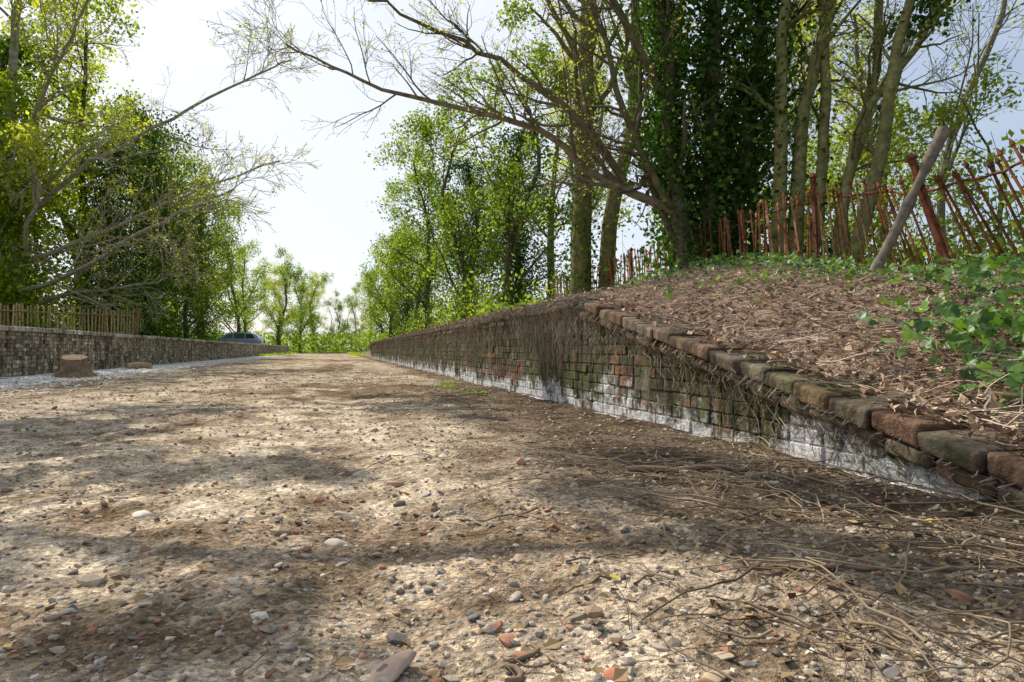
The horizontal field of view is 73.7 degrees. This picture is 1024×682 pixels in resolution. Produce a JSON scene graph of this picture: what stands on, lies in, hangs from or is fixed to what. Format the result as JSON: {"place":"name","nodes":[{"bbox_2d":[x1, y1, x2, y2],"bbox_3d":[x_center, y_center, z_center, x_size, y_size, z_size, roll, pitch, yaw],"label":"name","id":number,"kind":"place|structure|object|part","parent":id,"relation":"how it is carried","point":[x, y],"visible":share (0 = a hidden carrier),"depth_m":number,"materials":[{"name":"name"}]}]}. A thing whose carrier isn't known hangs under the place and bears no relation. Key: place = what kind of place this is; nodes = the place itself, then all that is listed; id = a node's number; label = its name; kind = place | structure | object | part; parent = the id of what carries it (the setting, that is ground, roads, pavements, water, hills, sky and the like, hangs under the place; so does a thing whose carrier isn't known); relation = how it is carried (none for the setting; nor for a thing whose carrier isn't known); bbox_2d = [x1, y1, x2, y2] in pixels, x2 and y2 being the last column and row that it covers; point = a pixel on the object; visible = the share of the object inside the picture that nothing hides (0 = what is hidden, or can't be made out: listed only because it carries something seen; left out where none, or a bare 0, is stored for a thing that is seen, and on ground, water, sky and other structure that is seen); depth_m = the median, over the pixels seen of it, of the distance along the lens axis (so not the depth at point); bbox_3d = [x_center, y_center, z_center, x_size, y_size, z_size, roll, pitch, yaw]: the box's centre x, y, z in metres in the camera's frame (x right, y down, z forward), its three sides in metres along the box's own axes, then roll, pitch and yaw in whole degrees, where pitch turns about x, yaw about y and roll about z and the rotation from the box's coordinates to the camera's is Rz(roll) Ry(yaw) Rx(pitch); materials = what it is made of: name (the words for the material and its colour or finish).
{"place":"outdoors","nodes":[
{"label":"outdoors","id":0,"kind":"place"},
{"bbox_2d":[0,266,1023,681],"bbox_3d":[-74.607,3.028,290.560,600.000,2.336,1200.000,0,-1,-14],"label":"ground","id":1,"kind":"structure","parent":0,"point":[356,572],"depth_m":1.87,"materials":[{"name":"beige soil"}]},
{"bbox_2d":[31,0,50,8],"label":"overhanging beech tree","id":2,"kind":"object","parent":1,"relation":"on","point":[34,3],"visible":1,"depth_m":11.44,"materials":[{"name":"yellow plant"}]},
{"bbox_2d":[0,0,87,243],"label":"ash tree","id":3,"kind":"object","parent":1,"relation":"on","point":[2,137],"visible":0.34,"depth_m":24.07,"materials":[{"name":"green plant"}]},
{"bbox_2d":[0,0,123,328],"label":"beech tree","id":4,"kind":"object","parent":1,"relation":"on","point":[60,99],"visible":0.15,"depth_m":35.49,"materials":[{"name":"green plant"}]},
{"bbox_2d":[0,303,138,334],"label":"weathered paling fence","id":5,"kind":"object","parent":1,"relation":"on","point":[104,315],"visible":0.63,"depth_m":25.12,"materials":[{"name":"brown wood"}]},
{"bbox_2d":[0,13,139,323],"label":"ivy clad tree","id":6,"kind":"object","parent":1,"relation":"on","point":[4,54],"visible":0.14,"depth_m":27.34,"materials":[{"name":"green plant"}]},
{"bbox_2d":[51,354,97,377],"bbox_3d":[-7.931,0.475,12.416,0.848,0.462,0.839,0,-1,-14],"label":"tree stump","id":7,"kind":"object","parent":1,"relation":"on","point":[74,365],"visible":0.95,"depth_m":12.24,"materials":[{"name":"brown wood"}]},
{"bbox_2d":[0,0,186,330],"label":"ash tree","id":8,"kind":"object","parent":1,"relation":"on","point":[84,88],"visible":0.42,"depth_m":28.84,"materials":[{"name":"green plant"}]},
{"bbox_2d":[0,252,224,340],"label":"hedge","id":9,"kind":"object","parent":1,"relation":"on","point":[79,301],"visible":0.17,"depth_m":28.27,"materials":[{"name":"green plant"}]},
{"bbox_2d":[40,118,192,334],"bbox_3d":[-17.565,-4.537,29.863,6.653,10.110,7.051,0,-1,-19],"label":"ivy clad tree","id":10,"kind":"object","parent":1,"relation":"on","point":[108,221],"visible":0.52,"depth_m":29.52,"materials":[{"name":"green plant"}]},
{"bbox_2d":[125,362,151,368],"bbox_3d":[-9.492,0.628,17.365,0.231,0.179,0.617,-1,-1,44],"label":"cut log","id":11,"kind":"object","parent":1,"relation":"on","point":[137,365],"visible":0.88,"depth_m":17.31,"materials":[{"name":"brown wood"}]},
{"bbox_2d":[0,331,286,376],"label":"stone wall","id":12,"kind":"structure","parent":1,"relation":"on","point":[36,349],"depth_m":16.98,"materials":[{"name":"stone"}]},
{"bbox_2d":[0,331,288,376],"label":"bricks","id":13,"kind":"object","parent":1,"relation":"on","point":[41,360],"visible":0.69,"depth_m":17.27,"materials":[{"name":"brick"}]},
{"bbox_2d":[0,325,288,346],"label":"coping","id":14,"kind":"object","parent":1,"relation":"on","point":[37,329],"visible":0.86,"depth_m":16.62,"materials":[{"name":"grey stone"}]},
{"bbox_2d":[51,85,238,338],"bbox_3d":[-18.069,-5.934,33.330,8.677,13.269,8.969,0,-1,-12],"label":"ivy clad tree","id":15,"kind":"object","parent":1,"relation":"on","point":[155,198],"visible":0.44,"depth_m":33.43,"materials":[{"name":"green plant"}]},
{"bbox_2d":[0,354,297,398],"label":"white limestone gravel","id":16,"kind":"structure","parent":1,"relation":"on","point":[13,380],"depth_m":13.66,"materials":[{"name":"white gravel"}]},
{"bbox_2d":[62,111,246,338],"bbox_3d":[-20.274,-6.157,39.285,9.346,13.901,10.382,0,-1,-22],"label":"ivy clad tree","id":17,"kind":"object","parent":1,"relation":"on","point":[177,233],"visible":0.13,"depth_m":39.17,"materials":[{"name":"green plant"}]},
{"bbox_2d":[0,0,321,333],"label":"spreading oak tree","id":18,"kind":"object","parent":1,"relation":"on","point":[17,219],"visible":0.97,"depth_m":24.23,"materials":[{"name":"green plant"}]},
{"bbox_2d":[111,62,218,335],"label":"oak tree","id":19,"kind":"object","parent":1,"relation":"on","point":[174,235],"visible":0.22,"depth_m":37.42,"materials":[{"name":"green plant"}]},
{"bbox_2d":[135,147,231,337],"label":"ash tree","id":20,"kind":"object","parent":1,"relation":"on","point":[212,249],"visible":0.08,"depth_m":42.80,"materials":[{"name":"green plant"}]},
{"bbox_2d":[147,154,249,338],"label":"elder tree","id":21,"kind":"object","parent":1,"relation":"on","point":[228,278],"visible":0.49,"depth_m":40.48,"materials":[{"name":"green plant"}]},
{"bbox_2d":[169,178,236,312],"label":"beech tree","id":22,"kind":"object","parent":1,"relation":"on","point":[215,267],"visible":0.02,"depth_m":60.45,"materials":[{"name":"green plant"}]},
{"bbox_2d":[168,166,252,339],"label":"elder tree","id":23,"kind":"object","parent":1,"relation":"on","point":[206,304],"visible":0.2,"depth_m":45.31,"materials":[{"name":"green plant"}]},
{"bbox_2d":[178,224,256,340],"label":"ivy clad tree","id":24,"kind":"object","parent":1,"relation":"on","point":[210,323],"visible":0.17,"depth_m":48.12,"materials":[{"name":"green plant"}]},
{"bbox_2d":[210,246,250,331],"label":"beech tree","id":25,"kind":"object","parent":1,"relation":"on","point":[226,284],"visible":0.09,"depth_m":99.16,"materials":[{"name":"green plant"}]},
{"bbox_2d":[208,197,270,332],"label":"elder tree","id":26,"kind":"object","parent":1,"relation":"on","point":[253,298],"visible":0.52,"depth_m":67.91,"materials":[{"name":"green plant"}]},
{"bbox_2d":[215,332,264,346],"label":"parked car","id":27,"kind":"object","parent":1,"relation":"on","point":[246,337],"visible":0.2,"depth_m":54.05,"materials":[{"name":"paint"}]},
{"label":"windows","id":28,"kind":"part","parent":27,"relation":"part of","materials":[{"name":"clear glass"}]},
{"bbox_2d":[222,237,276,332],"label":"ash tree","id":29,"kind":"object","parent":1,"relation":"on","point":[243,290],"visible":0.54,"depth_m":76.97,"materials":[{"name":"green plant"}]},
{"bbox_2d":[255,253,298,340],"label":"beech tree","id":30,"kind":"object","parent":1,"relation":"on","point":[269,282],"visible":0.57,"depth_m":97.31,"materials":[{"name":"green plant"}]},
{"bbox_2d":[255,274,298,333],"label":"ash tree","id":31,"kind":"object","parent":1,"relation":"on","point":[289,291],"visible":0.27,"depth_m":142.49,"materials":[{"name":"green plant"}]},
{"bbox_2d":[255,243,313,344],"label":"elder tree","id":32,"kind":"object","parent":1,"relation":"on","point":[281,322],"visible":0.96,"depth_m":87.22,"materials":[{"name":"green plant"}]},
{"bbox_2d":[206,326,387,352],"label":"distant scrub","id":33,"kind":"object","parent":1,"relation":"on","point":[324,341],"visible":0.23,"depth_m":105.34,"materials":[{"name":"green plant"}]},
{"bbox_2d":[273,262,321,352],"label":"elder tree","id":34,"kind":"object","parent":1,"relation":"on","point":[303,290],"visible":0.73,"depth_m":105.51,"materials":[{"name":"green plant"}]},
{"bbox_2d":[285,269,326,349],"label":"beech tree","id":35,"kind":"object","parent":1,"relation":"on","point":[322,291],"visible":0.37,"depth_m":139.43,"materials":[{"name":"green plant"}]},
{"bbox_2d":[257,351,367,356],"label":"roadside grass","id":36,"kind":"structure","parent":1,"relation":"on","point":[290,353],"depth_m":55.41,"materials":[{"name":"green plant"}]},
{"bbox_2d":[295,270,336,344],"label":"ash tree","id":37,"kind":"object","parent":1,"relation":"on","point":[322,282],"visible":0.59,"depth_m":122.57,"materials":[{"name":"green plant"}]},
{"bbox_2d":[322,295,337,352],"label":"birch tree","id":38,"kind":"object","parent":1,"relation":"on","point":[329,316],"visible":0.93,"depth_m":114.45,"materials":[{"name":"green plant"}]},
{"bbox_2d":[320,288,348,340],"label":"elder tree","id":39,"kind":"object","parent":1,"relation":"on","point":[339,308],"visible":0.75,"depth_m":136.21,"materials":[{"name":"green plant"}]},
{"bbox_2d":[341,299,357,349],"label":"birch tree","id":40,"kind":"object","parent":1,"relation":"on","point":[348,323],"visible":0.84,"depth_m":108.62,"materials":[{"name":"green plant"}]},
{"bbox_2d":[339,288,369,347],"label":"elder tree","id":41,"kind":"object","parent":1,"relation":"on","point":[349,299],"visible":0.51,"depth_m":146.93,"materials":[{"name":"green plant"}]},
{"bbox_2d":[348,278,395,348],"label":"tree","id":42,"kind":"object","parent":1,"relation":"on","point":[358,286],"visible":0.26,"depth_m":124.74,"materials":[{"name":"green plant"}]},
{"bbox_2d":[348,251,403,337],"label":"elder tree","id":43,"kind":"object","parent":1,"relation":"on","point":[380,324],"visible":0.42,"depth_m":85.57,"materials":[{"name":"green plant"}]},
{"bbox_2d":[377,238,405,330],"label":"beech tree","id":44,"kind":"object","parent":1,"relation":"on","point":[385,271],"visible":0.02,"depth_m":105.21,"materials":[{"name":"green plant"}]},
{"bbox_2d":[359,226,424,336],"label":"ash tree","id":45,"kind":"object","parent":1,"relation":"on","point":[364,317],"visible":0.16,"depth_m":73.09,"materials":[{"name":"green plant"}]},
{"bbox_2d":[356,203,432,337],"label":"elder tree","id":46,"kind":"object","parent":1,"relation":"on","point":[371,287],"visible":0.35,"depth_m":60.66,"materials":[{"name":"green plant"}]},
{"bbox_2d":[366,232,440,335],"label":"ivy clad tree","id":47,"kind":"object","parent":1,"relation":"on","point":[404,311],"visible":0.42,"depth_m":53.22,"materials":[{"name":"green plant"}]},
{"bbox_2d":[363,101,470,329],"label":"elder tree","id":48,"kind":"object","parent":1,"relation":"on","point":[415,176],"visible":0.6,"depth_m":38.56,"materials":[{"name":"green plant"}]},
{"bbox_2d":[376,136,479,331],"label":"elder tree","id":49,"kind":"object","parent":1,"relation":"on","point":[391,294],"visible":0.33,"depth_m":46.25,"materials":[{"name":"green plant"}]},
{"bbox_2d":[366,52,509,321],"bbox_3d":[-2.719,-6.785,30.861,6.630,12.868,6.860,0,-1,-30],"label":"elder tree","id":50,"kind":"object","parent":1,"relation":"on","point":[445,215],"visible":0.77,"depth_m":30.71,"materials":[{"name":"green plant"}]},
{"bbox_2d":[434,380,488,395],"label":"weeds","id":51,"kind":"object","parent":1,"relation":"on","point":[446,386],"visible":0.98,"depth_m":8.45,"materials":[{"name":"green plant"}]},
{"bbox_2d":[400,148,538,328],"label":"ivy clad tree","id":52,"kind":"object","parent":1,"relation":"on","point":[466,164],"visible":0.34,"depth_m":35.23,"materials":[{"name":"green plant"}]},
{"bbox_2d":[426,110,569,316],"bbox_3d":[0.084,-5.127,29.219,7.071,9.478,6.762,1,-1,-36],"label":"ivy clad tree","id":53,"kind":"object","parent":1,"relation":"on","point":[520,138],"visible":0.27,"depth_m":28.72,"materials":[{"name":"green plant"}]},
{"bbox_2d":[373,228,648,340],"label":"bramble bushes","id":54,"kind":"object","parent":1,"relation":"on","point":[485,310],"visible":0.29,"depth_m":27.31,"materials":[{"name":"green plant"}]},
{"bbox_2d":[0,263,1023,681],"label":"leaf litter","id":55,"kind":"object","parent":1,"relation":"on","point":[754,577],"visible":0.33,"depth_m":2.91,"materials":[{"name":"brown plant"}]},
{"bbox_2d":[15,396,1023,681],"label":"fallen twigs","id":56,"kind":"object","parent":1,"relation":"on","point":[645,472],"visible":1,"depth_m":1.71,"materials":[{"name":"brown wood"}]},
{"bbox_2d":[198,0,858,282],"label":"ivy covered tree","id":57,"kind":"object","parent":1,"relation":"on","point":[717,184],"visible":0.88,"depth_m":12.72,"materials":[{"name":"green plant"}]},
{"bbox_2d":[435,0,633,309],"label":"elder tree","id":58,"kind":"object","parent":1,"relation":"on","point":[535,208],"visible":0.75,"depth_m":25.69,"materials":[{"name":"green plant"}]},
{"bbox_2d":[491,12,630,295],"bbox_3d":[2.738,-9.171,36.736,8.156,17.678,6.344,0,-1,-10],"label":"beech tree","id":59,"kind":"object","parent":1,"relation":"on","point":[556,149],"visible":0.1,"depth_m":35.87,"materials":[{"name":"green plant"}]},
{"bbox_2d":[514,21,610,254],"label":"birch tree","id":60,"kind":"object","parent":1,"relation":"on","point":[567,59],"visible":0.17,"depth_m":28.21,"materials":[{"name":"green plant"}]},
{"bbox_2d":[539,0,647,217],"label":"birch tree","id":61,"kind":"object","parent":1,"relation":"on","point":[601,128],"visible":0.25,"depth_m":23.49,"materials":[{"name":"green plant"}]},
{"bbox_2d":[518,0,725,298],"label":"sycamore tree","id":62,"kind":"object","parent":1,"relation":"on","point":[581,219],"visible":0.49,"depth_m":17.89,"materials":[{"name":"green plant"}]},
{"bbox_2d":[370,317,966,498],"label":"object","id":63,"kind":"object","parent":1,"relation":"on","point":[890,470],"visible":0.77,"depth_m":4.76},
{"bbox_2d":[596,0,773,270],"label":"birch tree","id":64,"kind":"object","parent":1,"relation":"on","point":[618,78],"visible":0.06,"depth_m":20.43,"materials":[{"name":"green plant"}]},
{"bbox_2d":[601,105,773,264],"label":"young hazel tree","id":65,"kind":"object","parent":1,"relation":"on","point":[627,213],"visible":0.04,"depth_m":18.66,"materials":[{"name":"green plant"}]},
{"bbox_2d":[370,299,1023,509],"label":"coping","id":66,"kind":"object","parent":1,"relation":"on","point":[984,453],"visible":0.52,"depth_m":2.74,"materials":[{"name":"brick"}]},
{"bbox_2d":[371,307,1023,501],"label":"brick wall","id":67,"kind":"structure","parent":1,"relation":"on","point":[663,397],"depth_m":4.36,"materials":[{"name":"brick"}]},
{"bbox_2d":[375,296,1023,506],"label":"dead ivy stems","id":68,"kind":"object","parent":1,"relation":"on","point":[585,313],"visible":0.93,"depth_m":5.72,"materials":[{"name":"brown plant"}]},
{"bbox_2d":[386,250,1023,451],"bbox_3d":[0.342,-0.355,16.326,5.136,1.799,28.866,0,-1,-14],"label":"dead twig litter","id":69,"kind":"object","parent":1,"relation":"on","point":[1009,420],"visible":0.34,"depth_m":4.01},
{"bbox_2d":[486,108,1023,302],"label":"undergrowth","id":70,"kind":"object","parent":1,"relation":"on","point":[1001,240],"visible":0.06,"depth_m":9.44,"materials":[{"name":"green plant"}]},
{"bbox_2d":[551,138,1023,297],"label":"rusty iron railing fence","id":71,"kind":"object","parent":1,"relation":"on","point":[941,243],"visible":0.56,"depth_m":8.48,"materials":[{"name":"brown metal"}]},
{"bbox_2d":[719,12,866,250],"bbox_3d":[9.571,-5.926,23.875,5.278,10.836,6.124,0,-1,23],"label":"elder tree","id":72,"kind":"object","parent":1,"relation":"on","point":[810,147],"visible":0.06,"depth_m":22.73,"materials":[{"name":"green plant"}]},
{"bbox_2d":[574,245,1023,425],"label":"ivy patch","id":73,"kind":"object","parent":1,"relation":"on","point":[990,321],"visible":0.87,"depth_m":3.80,"materials":[{"name":"green plant"}]},
{"bbox_2d":[750,0,890,259],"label":"birch tree","id":74,"kind":"object","parent":1,"relation":"on","point":[797,101],"visible":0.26,"depth_m":15.69,"materials":[{"name":"green plant"}]},
{"bbox_2d":[687,0,998,267],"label":"hazel tree","id":75,"kind":"object","parent":1,"relation":"on","point":[817,62],"visible":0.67,"depth_m":11.92,"materials":[{"name":"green plant"}]},
{"bbox_2d":[755,87,951,267],"bbox_3d":[6.997,-3.013,14.137,3.641,4.696,2.938,0,-1,28],"label":"young hazel tree","id":76,"kind":"object","parent":1,"relation":"on","point":[866,158],"visible":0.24,"depth_m":13.67,"materials":[{"name":"green plant"}]},
{"bbox_2d":[768,0,970,227],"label":"beech tree","id":77,"kind":"object","parent":1,"relation":"on","point":[852,96],"visible":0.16,"depth_m":31.34,"materials":[{"name":"green plant"}]},
{"bbox_2d":[804,111,942,257],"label":"young hazel tree","id":78,"kind":"object","parent":1,"relation":"on","point":[895,155],"visible":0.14,"depth_m":17.62,"materials":[{"name":"green plant"}]},
{"bbox_2d":[809,0,975,252],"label":"birch tree","id":79,"kind":"object","parent":1,"relation":"on","point":[865,77],"visible":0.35,"depth_m":18.55,"materials":[{"name":"green plant"}]},
{"bbox_2d":[869,126,951,276],"bbox_3d":[3.991,-1.306,6.968,0.946,1.752,0.136,0,-1,5],"label":"leaning wooden post","id":80,"kind":"object","parent":1,"relation":"on","point":[931,154],"visible":0.84,"depth_m":6.93,"materials":[{"name":"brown wood"}]},
{"bbox_2d":[820,0,1019,267],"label":"hawthorn tree","id":81,"kind":"object","parent":1,"relation":"on","point":[888,90],"visible":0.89,"depth_m":11.02,"materials":[{"name":"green plant"}]},
{"bbox_2d":[892,49,1023,258],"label":"young hazel tree","id":82,"kind":"object","parent":1,"relation":"on","point":[942,117],"visible":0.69,"depth_m":10.57,"materials":[{"name":"green plant"}]},
{"bbox_2d":[918,0,1023,236],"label":"birch tree","id":83,"kind":"object","parent":1,"relation":"on","point":[1003,14],"visible":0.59,"depth_m":14.81,"materials":[{"name":"green plant"}]},
{"bbox_2d":[936,1,1023,33],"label":"birch tree","id":84,"kind":"object","parent":1,"relation":"on","point":[962,17],"visible":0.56,"depth_m":13.06,"materials":[{"name":"green plant"}]},
{"bbox_2d":[989,13,1023,61],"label":"birch tree","id":85,"kind":"object","parent":1,"relation":"on","point":[1012,37],"visible":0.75,"depth_m":18.11,"materials":[{"name":"green plant"}]},
{"bbox_2d":[0,0,1023,348],"label":"sky","id":86,"kind":"structure","parent":0,"point":[327,226],"materials":[{"name":"white"}]}
]}

